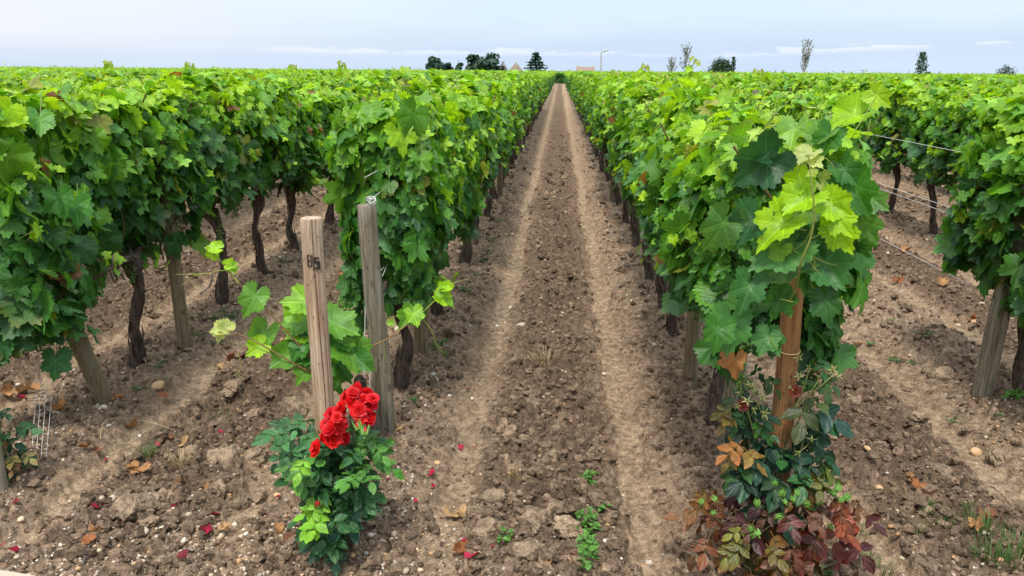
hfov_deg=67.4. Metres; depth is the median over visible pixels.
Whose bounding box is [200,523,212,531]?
rose petal
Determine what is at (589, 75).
grapevine
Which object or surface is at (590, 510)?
weed
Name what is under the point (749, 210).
grapevine
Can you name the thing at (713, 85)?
grapevine
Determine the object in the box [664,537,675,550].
clod
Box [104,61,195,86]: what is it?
grapevine
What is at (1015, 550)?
grass tuft
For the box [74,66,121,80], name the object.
grapevine
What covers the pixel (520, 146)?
wooden post
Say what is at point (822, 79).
grapevine
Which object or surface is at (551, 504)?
clod
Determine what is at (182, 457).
straw tuft
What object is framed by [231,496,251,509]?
clod
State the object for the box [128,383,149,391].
weed
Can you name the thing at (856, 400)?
clod
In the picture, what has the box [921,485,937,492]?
dry leaf
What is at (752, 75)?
grapevine
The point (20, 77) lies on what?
grapevine
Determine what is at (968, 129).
grapevine
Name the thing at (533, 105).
grapevine
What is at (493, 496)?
clod
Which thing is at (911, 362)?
weed
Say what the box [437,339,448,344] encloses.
weed
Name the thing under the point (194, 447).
clod
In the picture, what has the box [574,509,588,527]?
weed
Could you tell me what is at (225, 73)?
grapevine
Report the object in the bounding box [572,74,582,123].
grapevine
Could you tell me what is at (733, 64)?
columnar tree
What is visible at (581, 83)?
grapevine
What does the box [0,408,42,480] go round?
rose bush
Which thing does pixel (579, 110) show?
grapevine
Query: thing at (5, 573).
kerb
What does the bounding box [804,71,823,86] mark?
grapevine
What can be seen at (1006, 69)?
shrub
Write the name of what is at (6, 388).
dry leaf
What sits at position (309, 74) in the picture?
grapevine
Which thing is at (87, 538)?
dry leaf
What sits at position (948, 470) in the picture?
clod
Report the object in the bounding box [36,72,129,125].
grapevine
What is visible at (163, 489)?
clod
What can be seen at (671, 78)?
grapevine
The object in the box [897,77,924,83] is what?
grapevine
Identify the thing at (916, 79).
grapevine
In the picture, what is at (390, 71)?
grapevine
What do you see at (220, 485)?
clod
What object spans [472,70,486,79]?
grapevine
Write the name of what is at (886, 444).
clod
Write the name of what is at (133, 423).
dry leaf
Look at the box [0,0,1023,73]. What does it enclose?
sky
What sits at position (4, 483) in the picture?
wooden post
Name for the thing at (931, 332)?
weed
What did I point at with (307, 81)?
grapevine
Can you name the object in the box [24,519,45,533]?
clod
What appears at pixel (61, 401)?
dry leaf
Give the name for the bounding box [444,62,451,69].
park tree
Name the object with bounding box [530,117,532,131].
wooden post
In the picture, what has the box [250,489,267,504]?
clod
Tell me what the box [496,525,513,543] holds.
weed
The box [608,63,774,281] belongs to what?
grapevine
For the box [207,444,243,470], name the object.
clod
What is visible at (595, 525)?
weed
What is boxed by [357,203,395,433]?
wooden post
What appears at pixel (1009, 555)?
grass tuft
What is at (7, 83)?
grapevine
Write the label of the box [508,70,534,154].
grapevine
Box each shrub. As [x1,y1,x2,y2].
[708,57,731,72]
[995,64,1016,74]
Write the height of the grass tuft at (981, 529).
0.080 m
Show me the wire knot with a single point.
(371, 199)
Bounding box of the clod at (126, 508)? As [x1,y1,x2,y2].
[107,492,160,521]
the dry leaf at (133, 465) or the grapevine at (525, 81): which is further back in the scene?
the grapevine at (525, 81)
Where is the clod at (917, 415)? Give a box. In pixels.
[909,410,928,421]
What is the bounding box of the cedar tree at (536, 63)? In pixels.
[524,52,548,70]
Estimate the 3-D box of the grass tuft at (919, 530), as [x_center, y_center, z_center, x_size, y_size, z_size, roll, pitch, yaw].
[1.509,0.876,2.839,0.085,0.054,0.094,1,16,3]
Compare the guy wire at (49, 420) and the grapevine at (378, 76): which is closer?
the guy wire at (49, 420)
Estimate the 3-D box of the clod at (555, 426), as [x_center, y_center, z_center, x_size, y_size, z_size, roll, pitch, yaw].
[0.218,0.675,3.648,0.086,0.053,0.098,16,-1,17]
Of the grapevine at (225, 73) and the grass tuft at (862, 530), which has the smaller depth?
the grass tuft at (862, 530)
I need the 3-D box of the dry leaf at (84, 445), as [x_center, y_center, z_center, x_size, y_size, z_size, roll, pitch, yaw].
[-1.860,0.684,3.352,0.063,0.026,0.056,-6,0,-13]
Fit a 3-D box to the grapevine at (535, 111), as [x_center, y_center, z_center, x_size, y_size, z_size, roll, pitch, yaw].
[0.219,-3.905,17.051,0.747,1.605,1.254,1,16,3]
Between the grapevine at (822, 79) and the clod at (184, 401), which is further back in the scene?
the grapevine at (822, 79)
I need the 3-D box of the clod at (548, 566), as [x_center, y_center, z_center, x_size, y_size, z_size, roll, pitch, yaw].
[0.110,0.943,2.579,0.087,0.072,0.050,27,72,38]
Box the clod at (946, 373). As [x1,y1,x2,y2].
[929,366,955,379]
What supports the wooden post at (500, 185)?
on the ground
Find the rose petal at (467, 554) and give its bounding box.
[464,552,470,557]
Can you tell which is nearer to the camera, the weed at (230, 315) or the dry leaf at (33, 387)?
the dry leaf at (33, 387)
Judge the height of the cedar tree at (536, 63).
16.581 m
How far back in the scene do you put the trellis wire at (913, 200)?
4.96 m
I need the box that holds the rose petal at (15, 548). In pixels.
[8,546,18,551]
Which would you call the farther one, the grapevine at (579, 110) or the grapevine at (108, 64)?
the grapevine at (579, 110)
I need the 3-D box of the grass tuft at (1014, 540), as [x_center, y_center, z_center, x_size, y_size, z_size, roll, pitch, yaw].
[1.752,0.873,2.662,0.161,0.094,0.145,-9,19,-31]
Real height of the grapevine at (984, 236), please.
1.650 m
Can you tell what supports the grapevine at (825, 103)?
on the ground
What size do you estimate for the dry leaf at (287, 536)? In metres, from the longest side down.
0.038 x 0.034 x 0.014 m
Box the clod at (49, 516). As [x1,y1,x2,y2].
[44,503,75,522]
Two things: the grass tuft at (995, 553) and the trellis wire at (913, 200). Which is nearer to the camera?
the grass tuft at (995, 553)
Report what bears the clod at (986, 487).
on the ground
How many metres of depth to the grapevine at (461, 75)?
18.50 m
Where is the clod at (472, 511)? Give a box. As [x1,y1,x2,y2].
[466,506,483,518]
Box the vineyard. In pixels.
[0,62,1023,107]
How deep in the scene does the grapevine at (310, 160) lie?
6.73 m
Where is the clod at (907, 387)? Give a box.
[900,382,913,391]
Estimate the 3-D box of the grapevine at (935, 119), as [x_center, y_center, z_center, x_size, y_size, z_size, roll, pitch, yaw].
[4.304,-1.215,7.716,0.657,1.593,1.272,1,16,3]
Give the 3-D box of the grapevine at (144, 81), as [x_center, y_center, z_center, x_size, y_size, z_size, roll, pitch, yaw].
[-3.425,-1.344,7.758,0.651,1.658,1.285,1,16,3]
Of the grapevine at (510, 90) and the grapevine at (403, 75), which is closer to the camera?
the grapevine at (510, 90)
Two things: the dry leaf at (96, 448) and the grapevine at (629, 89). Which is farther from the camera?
the grapevine at (629, 89)
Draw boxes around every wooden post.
[0,438,9,491]
[29,233,113,404]
[155,138,190,347]
[300,216,337,513]
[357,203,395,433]
[414,313,428,357]
[497,164,502,196]
[519,134,522,152]
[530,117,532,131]
[592,139,595,153]
[610,166,616,201]
[683,311,700,388]
[716,357,746,454]
[767,277,803,548]
[971,183,1023,397]
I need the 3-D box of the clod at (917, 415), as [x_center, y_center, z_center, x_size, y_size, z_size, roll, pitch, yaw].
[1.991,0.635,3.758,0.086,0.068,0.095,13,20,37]
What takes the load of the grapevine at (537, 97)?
on the ground
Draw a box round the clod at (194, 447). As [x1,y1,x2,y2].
[178,445,202,459]
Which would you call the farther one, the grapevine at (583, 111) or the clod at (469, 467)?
the grapevine at (583, 111)
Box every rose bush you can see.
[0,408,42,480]
[251,381,403,575]
[662,354,887,575]
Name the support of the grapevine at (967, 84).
on the ground
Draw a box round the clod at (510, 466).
[505,463,515,470]
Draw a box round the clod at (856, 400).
[847,396,861,404]
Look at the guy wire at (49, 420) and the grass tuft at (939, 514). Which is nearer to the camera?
the grass tuft at (939, 514)
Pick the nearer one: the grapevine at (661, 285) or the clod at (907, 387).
the clod at (907, 387)
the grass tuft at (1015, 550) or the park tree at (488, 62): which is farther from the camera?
the park tree at (488, 62)
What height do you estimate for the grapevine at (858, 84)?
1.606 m
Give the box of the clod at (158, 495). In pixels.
[151,492,164,501]
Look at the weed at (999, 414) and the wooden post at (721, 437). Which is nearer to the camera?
the wooden post at (721, 437)
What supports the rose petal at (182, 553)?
on the ground
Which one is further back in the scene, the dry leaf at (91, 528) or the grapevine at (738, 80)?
the grapevine at (738, 80)
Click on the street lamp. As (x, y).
(601, 59)
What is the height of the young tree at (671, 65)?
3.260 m
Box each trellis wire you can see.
[103,186,324,293]
[871,134,959,151]
[876,182,946,206]
[879,188,943,211]
[881,239,990,295]
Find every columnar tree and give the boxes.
[730,57,736,71]
[914,52,928,74]
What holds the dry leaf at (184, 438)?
on the ground
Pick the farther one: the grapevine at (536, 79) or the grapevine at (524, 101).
the grapevine at (536, 79)
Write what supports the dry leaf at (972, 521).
on the ground
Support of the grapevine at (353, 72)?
on the ground
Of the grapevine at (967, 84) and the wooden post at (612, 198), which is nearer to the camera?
the wooden post at (612, 198)
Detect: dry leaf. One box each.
[0,383,16,395]
[15,380,29,393]
[25,382,39,389]
[50,397,65,410]
[78,441,93,447]
[80,532,96,543]
[88,523,100,531]
[93,444,101,450]
[112,393,122,399]
[124,418,137,426]
[125,459,145,473]
[134,462,150,471]
[158,391,167,397]
[177,435,187,445]
[213,362,222,368]
[217,521,230,530]
[225,350,236,359]
[272,521,283,532]
[284,533,294,540]
[395,422,403,431]
[442,504,458,516]
[451,540,468,555]
[455,504,466,516]
[891,532,901,535]
[892,275,904,283]
[901,245,911,251]
[906,471,913,480]
[912,478,928,489]
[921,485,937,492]
[938,276,949,285]
[968,515,983,530]
[978,504,996,518]
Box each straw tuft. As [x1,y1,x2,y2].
[163,447,200,468]
[504,463,532,480]
[526,343,577,367]
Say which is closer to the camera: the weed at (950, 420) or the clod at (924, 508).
the clod at (924, 508)
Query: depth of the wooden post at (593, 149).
15.07 m
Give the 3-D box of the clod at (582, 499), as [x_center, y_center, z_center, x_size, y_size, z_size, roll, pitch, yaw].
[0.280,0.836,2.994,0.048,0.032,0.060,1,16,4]
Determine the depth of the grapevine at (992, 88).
9.47 m
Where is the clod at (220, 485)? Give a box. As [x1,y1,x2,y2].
[204,478,226,500]
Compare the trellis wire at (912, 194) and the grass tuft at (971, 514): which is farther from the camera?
the trellis wire at (912, 194)
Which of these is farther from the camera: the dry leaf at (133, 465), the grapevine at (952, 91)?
the grapevine at (952, 91)
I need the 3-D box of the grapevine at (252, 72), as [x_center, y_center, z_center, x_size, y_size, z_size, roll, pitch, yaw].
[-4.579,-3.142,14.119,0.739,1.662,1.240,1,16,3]
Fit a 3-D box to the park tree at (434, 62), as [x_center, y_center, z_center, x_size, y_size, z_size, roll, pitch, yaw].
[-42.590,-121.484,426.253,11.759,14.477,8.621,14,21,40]
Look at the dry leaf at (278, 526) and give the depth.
2.79 m
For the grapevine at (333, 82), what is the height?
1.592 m
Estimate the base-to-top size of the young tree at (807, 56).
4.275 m
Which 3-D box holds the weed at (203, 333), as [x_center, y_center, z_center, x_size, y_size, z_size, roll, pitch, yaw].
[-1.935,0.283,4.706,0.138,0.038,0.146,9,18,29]
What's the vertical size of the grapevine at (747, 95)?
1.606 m
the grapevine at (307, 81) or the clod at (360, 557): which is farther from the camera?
the grapevine at (307, 81)
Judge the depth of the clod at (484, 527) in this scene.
2.79 m
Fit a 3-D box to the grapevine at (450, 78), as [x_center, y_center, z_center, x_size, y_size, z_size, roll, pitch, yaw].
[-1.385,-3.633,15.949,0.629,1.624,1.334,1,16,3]
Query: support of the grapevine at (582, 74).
on the ground
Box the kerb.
[0,570,35,575]
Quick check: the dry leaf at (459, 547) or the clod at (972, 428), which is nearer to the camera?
the dry leaf at (459, 547)
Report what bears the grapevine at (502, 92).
on the ground
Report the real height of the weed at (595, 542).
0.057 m
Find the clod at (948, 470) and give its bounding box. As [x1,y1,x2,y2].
[929,462,954,475]
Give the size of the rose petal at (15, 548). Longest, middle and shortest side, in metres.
0.034 x 0.032 x 0.012 m
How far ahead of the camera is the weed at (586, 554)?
2.56 m
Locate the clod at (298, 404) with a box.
[283,396,307,420]
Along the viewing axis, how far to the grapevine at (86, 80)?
11.20 m
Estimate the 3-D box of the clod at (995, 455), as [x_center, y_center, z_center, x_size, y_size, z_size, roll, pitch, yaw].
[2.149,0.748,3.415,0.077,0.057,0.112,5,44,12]
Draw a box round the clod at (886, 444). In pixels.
[876,440,888,448]
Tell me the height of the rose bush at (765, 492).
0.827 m
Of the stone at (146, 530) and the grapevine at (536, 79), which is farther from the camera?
the grapevine at (536, 79)
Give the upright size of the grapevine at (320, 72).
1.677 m
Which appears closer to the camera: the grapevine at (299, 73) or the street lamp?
the grapevine at (299, 73)
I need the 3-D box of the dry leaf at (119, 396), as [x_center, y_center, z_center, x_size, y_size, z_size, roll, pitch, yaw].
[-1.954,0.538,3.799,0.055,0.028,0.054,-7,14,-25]
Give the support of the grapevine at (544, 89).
on the ground
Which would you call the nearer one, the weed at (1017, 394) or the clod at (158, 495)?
the clod at (158, 495)
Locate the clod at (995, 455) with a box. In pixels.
[985,445,1004,466]
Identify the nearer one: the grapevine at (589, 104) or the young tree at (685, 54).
the grapevine at (589, 104)
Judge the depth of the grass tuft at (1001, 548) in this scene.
2.66 m
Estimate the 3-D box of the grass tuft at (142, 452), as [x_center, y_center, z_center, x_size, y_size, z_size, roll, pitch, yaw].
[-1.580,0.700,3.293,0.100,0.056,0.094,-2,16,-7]
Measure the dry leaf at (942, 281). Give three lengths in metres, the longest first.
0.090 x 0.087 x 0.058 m
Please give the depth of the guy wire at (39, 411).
3.42 m
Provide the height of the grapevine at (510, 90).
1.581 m
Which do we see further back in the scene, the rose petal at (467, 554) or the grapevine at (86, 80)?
the grapevine at (86, 80)
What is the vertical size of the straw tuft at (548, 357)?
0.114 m
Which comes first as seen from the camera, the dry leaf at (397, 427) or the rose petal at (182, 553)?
the rose petal at (182, 553)
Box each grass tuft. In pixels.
[132,443,152,459]
[138,438,160,458]
[858,520,867,540]
[860,542,881,566]
[875,556,897,575]
[909,518,932,535]
[923,503,954,527]
[936,505,960,527]
[959,500,976,511]
[963,506,986,531]
[963,538,993,562]
[970,527,1021,569]
[975,505,1008,538]
[980,530,1020,557]
[984,531,1023,561]
[987,539,1023,573]
[1000,525,1023,559]
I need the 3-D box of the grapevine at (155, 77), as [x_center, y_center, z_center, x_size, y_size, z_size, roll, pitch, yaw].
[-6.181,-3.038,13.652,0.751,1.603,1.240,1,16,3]
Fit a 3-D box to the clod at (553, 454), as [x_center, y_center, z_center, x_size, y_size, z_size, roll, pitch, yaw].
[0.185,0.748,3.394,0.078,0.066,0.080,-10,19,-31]
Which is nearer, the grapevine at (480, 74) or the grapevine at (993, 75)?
the grapevine at (993, 75)
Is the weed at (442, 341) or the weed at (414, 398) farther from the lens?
the weed at (442, 341)
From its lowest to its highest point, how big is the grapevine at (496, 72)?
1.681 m
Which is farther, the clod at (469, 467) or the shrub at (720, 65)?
the shrub at (720, 65)
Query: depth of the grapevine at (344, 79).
13.50 m
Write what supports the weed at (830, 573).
on the ground
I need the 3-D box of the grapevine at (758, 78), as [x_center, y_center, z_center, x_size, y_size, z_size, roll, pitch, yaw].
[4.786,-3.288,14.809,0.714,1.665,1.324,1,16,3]
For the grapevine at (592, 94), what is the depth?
12.53 m
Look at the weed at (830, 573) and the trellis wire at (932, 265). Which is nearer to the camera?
the weed at (830, 573)
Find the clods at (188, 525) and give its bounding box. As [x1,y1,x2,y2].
[0,129,1023,575]
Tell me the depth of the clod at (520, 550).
2.64 m
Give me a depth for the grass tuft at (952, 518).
2.91 m
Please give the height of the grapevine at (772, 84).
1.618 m
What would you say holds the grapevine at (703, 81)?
on the ground
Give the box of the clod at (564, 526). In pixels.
[551,514,583,539]
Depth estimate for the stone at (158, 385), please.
4.03 m
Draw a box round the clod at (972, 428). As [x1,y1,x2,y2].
[959,423,984,434]
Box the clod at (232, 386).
[221,378,243,398]
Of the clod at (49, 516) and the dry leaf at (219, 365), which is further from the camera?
the dry leaf at (219, 365)
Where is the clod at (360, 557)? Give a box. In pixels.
[351,550,363,560]
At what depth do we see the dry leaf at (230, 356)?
4.56 m
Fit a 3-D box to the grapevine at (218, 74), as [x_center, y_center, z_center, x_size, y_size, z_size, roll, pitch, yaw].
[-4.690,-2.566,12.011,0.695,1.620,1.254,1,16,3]
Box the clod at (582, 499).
[579,497,585,502]
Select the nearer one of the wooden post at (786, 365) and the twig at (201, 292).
the wooden post at (786, 365)
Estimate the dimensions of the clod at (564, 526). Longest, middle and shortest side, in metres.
0.140 x 0.099 x 0.079 m
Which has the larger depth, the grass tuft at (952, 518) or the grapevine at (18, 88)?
the grapevine at (18, 88)
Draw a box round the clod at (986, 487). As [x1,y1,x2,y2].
[978,485,999,498]
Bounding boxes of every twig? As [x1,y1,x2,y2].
[81,544,90,565]
[100,418,172,458]
[199,272,212,293]
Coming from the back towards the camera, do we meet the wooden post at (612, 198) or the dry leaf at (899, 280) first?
the wooden post at (612, 198)
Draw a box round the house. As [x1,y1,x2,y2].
[576,65,594,70]
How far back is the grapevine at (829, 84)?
10.75 m
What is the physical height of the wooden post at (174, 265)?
1.355 m
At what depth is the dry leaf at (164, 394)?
3.96 m
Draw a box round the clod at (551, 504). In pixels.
[545,499,564,515]
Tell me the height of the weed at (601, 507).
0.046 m
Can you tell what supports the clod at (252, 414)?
on the ground
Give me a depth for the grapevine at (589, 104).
13.38 m
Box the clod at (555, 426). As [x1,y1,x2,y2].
[550,424,559,430]
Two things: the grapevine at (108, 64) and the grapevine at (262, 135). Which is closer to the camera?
the grapevine at (262, 135)
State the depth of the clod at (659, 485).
3.12 m
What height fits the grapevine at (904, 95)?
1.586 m
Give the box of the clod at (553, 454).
[545,450,557,463]
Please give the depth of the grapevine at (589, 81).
15.45 m
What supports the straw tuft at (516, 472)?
on the ground
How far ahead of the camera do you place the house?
400.97 m
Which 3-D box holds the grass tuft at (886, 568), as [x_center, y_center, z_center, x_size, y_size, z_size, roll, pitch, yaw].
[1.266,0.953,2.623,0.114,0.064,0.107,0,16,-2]
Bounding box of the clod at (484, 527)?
[469,517,497,537]
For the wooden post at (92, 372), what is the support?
on the ground
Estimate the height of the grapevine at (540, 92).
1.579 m
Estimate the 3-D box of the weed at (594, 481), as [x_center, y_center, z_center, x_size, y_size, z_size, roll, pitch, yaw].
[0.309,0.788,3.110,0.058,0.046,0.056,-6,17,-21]
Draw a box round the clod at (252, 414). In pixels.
[246,407,273,421]
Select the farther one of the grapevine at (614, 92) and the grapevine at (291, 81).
the grapevine at (291, 81)
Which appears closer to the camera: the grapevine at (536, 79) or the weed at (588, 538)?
the weed at (588, 538)
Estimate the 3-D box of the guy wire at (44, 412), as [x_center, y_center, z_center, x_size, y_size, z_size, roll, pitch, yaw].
[-2.065,0.583,3.388,0.002,0.343,0.622,-6,17,-22]
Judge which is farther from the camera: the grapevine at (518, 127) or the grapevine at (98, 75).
the grapevine at (98, 75)
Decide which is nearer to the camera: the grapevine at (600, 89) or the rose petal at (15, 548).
the rose petal at (15, 548)
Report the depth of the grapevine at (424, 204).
3.50 m
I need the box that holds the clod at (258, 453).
[242,446,269,462]
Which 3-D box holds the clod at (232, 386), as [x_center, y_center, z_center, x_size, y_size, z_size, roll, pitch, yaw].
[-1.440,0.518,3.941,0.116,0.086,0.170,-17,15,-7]
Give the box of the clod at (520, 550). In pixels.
[508,537,544,565]
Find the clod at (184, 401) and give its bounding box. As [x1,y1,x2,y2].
[178,398,191,410]
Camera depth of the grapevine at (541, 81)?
24.01 m
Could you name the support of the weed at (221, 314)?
on the ground
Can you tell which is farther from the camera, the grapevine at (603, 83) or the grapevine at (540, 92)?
the grapevine at (540, 92)
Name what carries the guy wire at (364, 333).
attached to the wooden post at (373, 294)
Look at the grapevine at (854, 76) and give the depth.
22.36 m
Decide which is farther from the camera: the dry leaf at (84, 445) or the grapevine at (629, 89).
the grapevine at (629, 89)
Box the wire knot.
[365,192,379,204]
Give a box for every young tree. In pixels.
[667,57,676,70]
[679,44,691,70]
[800,39,813,73]
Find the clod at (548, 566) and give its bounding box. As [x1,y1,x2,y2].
[538,560,555,575]
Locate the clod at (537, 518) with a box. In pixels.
[519,506,548,533]
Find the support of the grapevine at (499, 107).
on the ground
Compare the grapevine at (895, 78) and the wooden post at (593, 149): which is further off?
the grapevine at (895, 78)
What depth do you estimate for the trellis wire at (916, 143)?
4.93 m
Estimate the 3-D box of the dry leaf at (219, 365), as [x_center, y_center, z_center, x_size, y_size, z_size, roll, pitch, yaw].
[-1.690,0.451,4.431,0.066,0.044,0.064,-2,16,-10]
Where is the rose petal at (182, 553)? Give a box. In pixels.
[177,549,187,557]
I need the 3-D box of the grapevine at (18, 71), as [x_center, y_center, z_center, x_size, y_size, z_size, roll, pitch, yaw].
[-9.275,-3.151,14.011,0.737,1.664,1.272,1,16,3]
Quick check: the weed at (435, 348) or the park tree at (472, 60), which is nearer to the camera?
the weed at (435, 348)
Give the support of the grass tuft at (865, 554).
on the ground
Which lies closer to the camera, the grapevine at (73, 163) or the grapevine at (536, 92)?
the grapevine at (73, 163)
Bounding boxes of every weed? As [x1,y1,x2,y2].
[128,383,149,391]
[188,310,214,318]
[189,329,207,336]
[209,307,231,319]
[223,310,240,318]
[407,395,418,401]
[429,341,444,349]
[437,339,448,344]
[459,286,470,290]
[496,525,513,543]
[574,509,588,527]
[574,513,600,535]
[576,533,595,543]
[576,545,594,569]
[577,540,598,558]
[579,506,595,519]
[580,470,599,481]
[581,540,599,558]
[586,474,595,484]
[589,512,597,522]
[592,503,612,511]
[822,570,832,575]
[883,354,907,363]
[903,358,920,364]
[911,331,936,336]
[942,412,961,423]
[980,406,1006,417]
[1002,387,1023,398]
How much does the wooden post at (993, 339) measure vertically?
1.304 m
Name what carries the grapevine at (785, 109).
on the ground
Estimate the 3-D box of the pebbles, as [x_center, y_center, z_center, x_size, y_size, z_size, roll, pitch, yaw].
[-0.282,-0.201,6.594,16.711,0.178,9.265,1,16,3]
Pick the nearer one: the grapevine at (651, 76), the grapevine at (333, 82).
the grapevine at (333, 82)
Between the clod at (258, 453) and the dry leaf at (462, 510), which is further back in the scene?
the clod at (258, 453)
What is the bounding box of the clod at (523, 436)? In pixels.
[518,434,530,441]
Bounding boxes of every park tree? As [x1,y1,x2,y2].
[425,56,445,69]
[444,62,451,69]
[455,60,463,69]
[465,54,479,70]
[475,52,500,70]
[496,65,505,70]
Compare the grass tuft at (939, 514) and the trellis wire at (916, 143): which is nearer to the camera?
the grass tuft at (939, 514)
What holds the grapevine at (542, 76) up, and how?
on the ground
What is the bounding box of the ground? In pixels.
[0,83,1023,575]
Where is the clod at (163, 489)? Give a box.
[158,487,167,497]
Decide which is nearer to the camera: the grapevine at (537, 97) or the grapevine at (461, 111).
the grapevine at (461, 111)
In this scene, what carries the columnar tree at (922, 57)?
on the ground
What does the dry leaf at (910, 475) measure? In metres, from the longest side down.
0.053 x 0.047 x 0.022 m
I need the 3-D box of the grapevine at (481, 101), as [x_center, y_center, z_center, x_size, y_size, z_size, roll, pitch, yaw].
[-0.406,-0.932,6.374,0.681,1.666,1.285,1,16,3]
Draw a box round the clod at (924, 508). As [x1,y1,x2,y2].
[917,505,934,511]
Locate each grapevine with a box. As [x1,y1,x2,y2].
[0,69,26,77]
[0,72,62,88]
[0,73,217,381]
[6,82,59,91]
[9,67,63,85]
[27,67,59,76]
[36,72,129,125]
[52,71,104,84]
[54,60,115,90]
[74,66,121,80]
[98,68,150,82]
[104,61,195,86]
[128,68,270,305]
[128,71,187,227]
[147,70,172,80]
[180,240,468,437]
[192,70,225,78]
[201,65,232,75]
[208,71,303,274]
[224,72,243,78]
[241,77,329,252]
[247,70,265,76]
[259,72,303,91]
[282,72,300,77]
[287,60,378,108]
[288,74,305,78]
[293,74,328,90]
[294,81,356,229]
[303,71,329,78]
[308,69,328,76]
[309,73,341,90]
[322,66,473,390]
[329,70,352,87]
[345,70,361,75]
[349,70,396,101]
[382,69,393,73]
[390,70,425,82]
[395,68,495,316]
[421,68,445,87]
[436,71,505,263]
[439,73,456,85]
[457,72,475,79]
[459,78,512,237]
[472,69,521,217]
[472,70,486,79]
[490,70,501,80]
[492,79,524,198]
[499,74,525,175]
[500,80,524,187]
[501,73,530,164]
[507,71,532,159]
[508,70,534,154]
[518,81,535,138]
[523,77,537,143]
[524,70,542,133]
[525,75,539,139]
[526,72,542,136]
[533,73,545,121]
[534,72,545,120]
[538,73,546,114]
[538,79,543,105]
[539,80,547,111]
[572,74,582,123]
[573,71,591,107]
[576,99,588,135]
[577,71,593,137]
[577,72,598,142]
[577,74,596,146]
[581,75,597,122]
[582,84,598,156]
[584,77,600,162]
[587,70,611,172]
[590,78,622,184]
[591,74,631,204]
[591,75,622,181]
[596,69,629,223]
[602,72,665,246]
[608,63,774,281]
[623,56,728,308]
[630,75,743,335]
[635,77,891,426]
[648,72,656,80]
[656,71,682,83]
[694,75,719,85]
[708,78,728,93]
[712,74,767,95]
[725,71,736,77]
[737,78,785,107]
[739,73,762,80]
[753,75,773,85]
[756,83,825,122]
[766,76,786,90]
[773,76,817,94]
[778,73,795,78]
[787,86,886,169]
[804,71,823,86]
[811,74,843,85]
[816,74,849,94]
[840,72,860,79]
[840,77,898,165]
[866,80,935,213]
[868,73,888,80]
[877,73,903,80]
[892,86,976,234]
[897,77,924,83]
[898,73,925,81]
[913,78,945,183]
[924,75,967,88]
[932,84,1023,399]
[936,81,981,193]
[952,91,1011,180]
[958,77,1007,93]
[967,76,986,84]
[971,82,1023,96]
[977,73,1014,81]
[988,76,1023,89]
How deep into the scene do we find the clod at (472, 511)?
2.90 m
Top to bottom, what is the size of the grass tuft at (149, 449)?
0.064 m
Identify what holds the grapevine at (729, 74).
on the ground
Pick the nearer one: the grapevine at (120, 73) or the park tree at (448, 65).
the grapevine at (120, 73)
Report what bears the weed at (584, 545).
on the ground
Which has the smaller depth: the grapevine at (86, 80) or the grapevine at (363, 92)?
the grapevine at (363, 92)
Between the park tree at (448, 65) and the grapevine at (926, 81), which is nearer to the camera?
the grapevine at (926, 81)
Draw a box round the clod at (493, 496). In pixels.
[480,487,507,504]
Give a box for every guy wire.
[36,378,41,454]
[41,372,47,453]
[46,384,52,455]
[364,311,365,376]
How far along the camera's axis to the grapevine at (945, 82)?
13.50 m
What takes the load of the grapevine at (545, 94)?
on the ground
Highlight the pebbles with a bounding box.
[3,187,1023,575]
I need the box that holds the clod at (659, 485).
[651,481,666,490]
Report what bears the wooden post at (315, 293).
on the ground
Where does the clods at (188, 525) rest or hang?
on the ground
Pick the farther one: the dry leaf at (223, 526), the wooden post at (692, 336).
the wooden post at (692, 336)
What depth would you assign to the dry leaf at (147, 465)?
3.15 m
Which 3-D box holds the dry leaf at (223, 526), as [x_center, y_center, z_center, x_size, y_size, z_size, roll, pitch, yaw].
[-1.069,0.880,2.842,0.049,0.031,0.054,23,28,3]
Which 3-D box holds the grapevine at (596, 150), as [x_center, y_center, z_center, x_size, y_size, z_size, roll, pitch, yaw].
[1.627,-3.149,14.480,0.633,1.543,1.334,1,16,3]
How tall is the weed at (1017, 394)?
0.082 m
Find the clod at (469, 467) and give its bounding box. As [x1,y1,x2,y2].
[462,464,474,470]
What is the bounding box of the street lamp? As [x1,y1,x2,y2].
[600,49,608,70]
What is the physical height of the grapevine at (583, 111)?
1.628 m
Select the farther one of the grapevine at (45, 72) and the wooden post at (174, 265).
the grapevine at (45, 72)
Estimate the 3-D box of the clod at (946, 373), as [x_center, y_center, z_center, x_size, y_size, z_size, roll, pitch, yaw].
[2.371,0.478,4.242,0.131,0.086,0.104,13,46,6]
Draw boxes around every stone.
[142,527,148,535]
[151,380,164,389]
[970,447,981,455]
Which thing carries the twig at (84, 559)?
on the ground
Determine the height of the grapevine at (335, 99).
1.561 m
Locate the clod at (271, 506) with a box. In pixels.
[266,500,280,510]
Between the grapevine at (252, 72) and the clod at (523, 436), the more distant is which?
the grapevine at (252, 72)
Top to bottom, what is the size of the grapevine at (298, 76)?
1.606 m
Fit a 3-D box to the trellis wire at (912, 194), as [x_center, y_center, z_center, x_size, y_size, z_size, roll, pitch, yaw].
[3.586,-4.889,20.170,0.003,0.013,34.165,1,16,3]
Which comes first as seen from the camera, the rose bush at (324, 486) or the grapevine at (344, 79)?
the rose bush at (324, 486)
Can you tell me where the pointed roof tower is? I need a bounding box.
[510,62,522,70]
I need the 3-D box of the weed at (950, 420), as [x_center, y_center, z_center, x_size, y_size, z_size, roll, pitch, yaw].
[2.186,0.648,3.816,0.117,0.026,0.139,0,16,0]

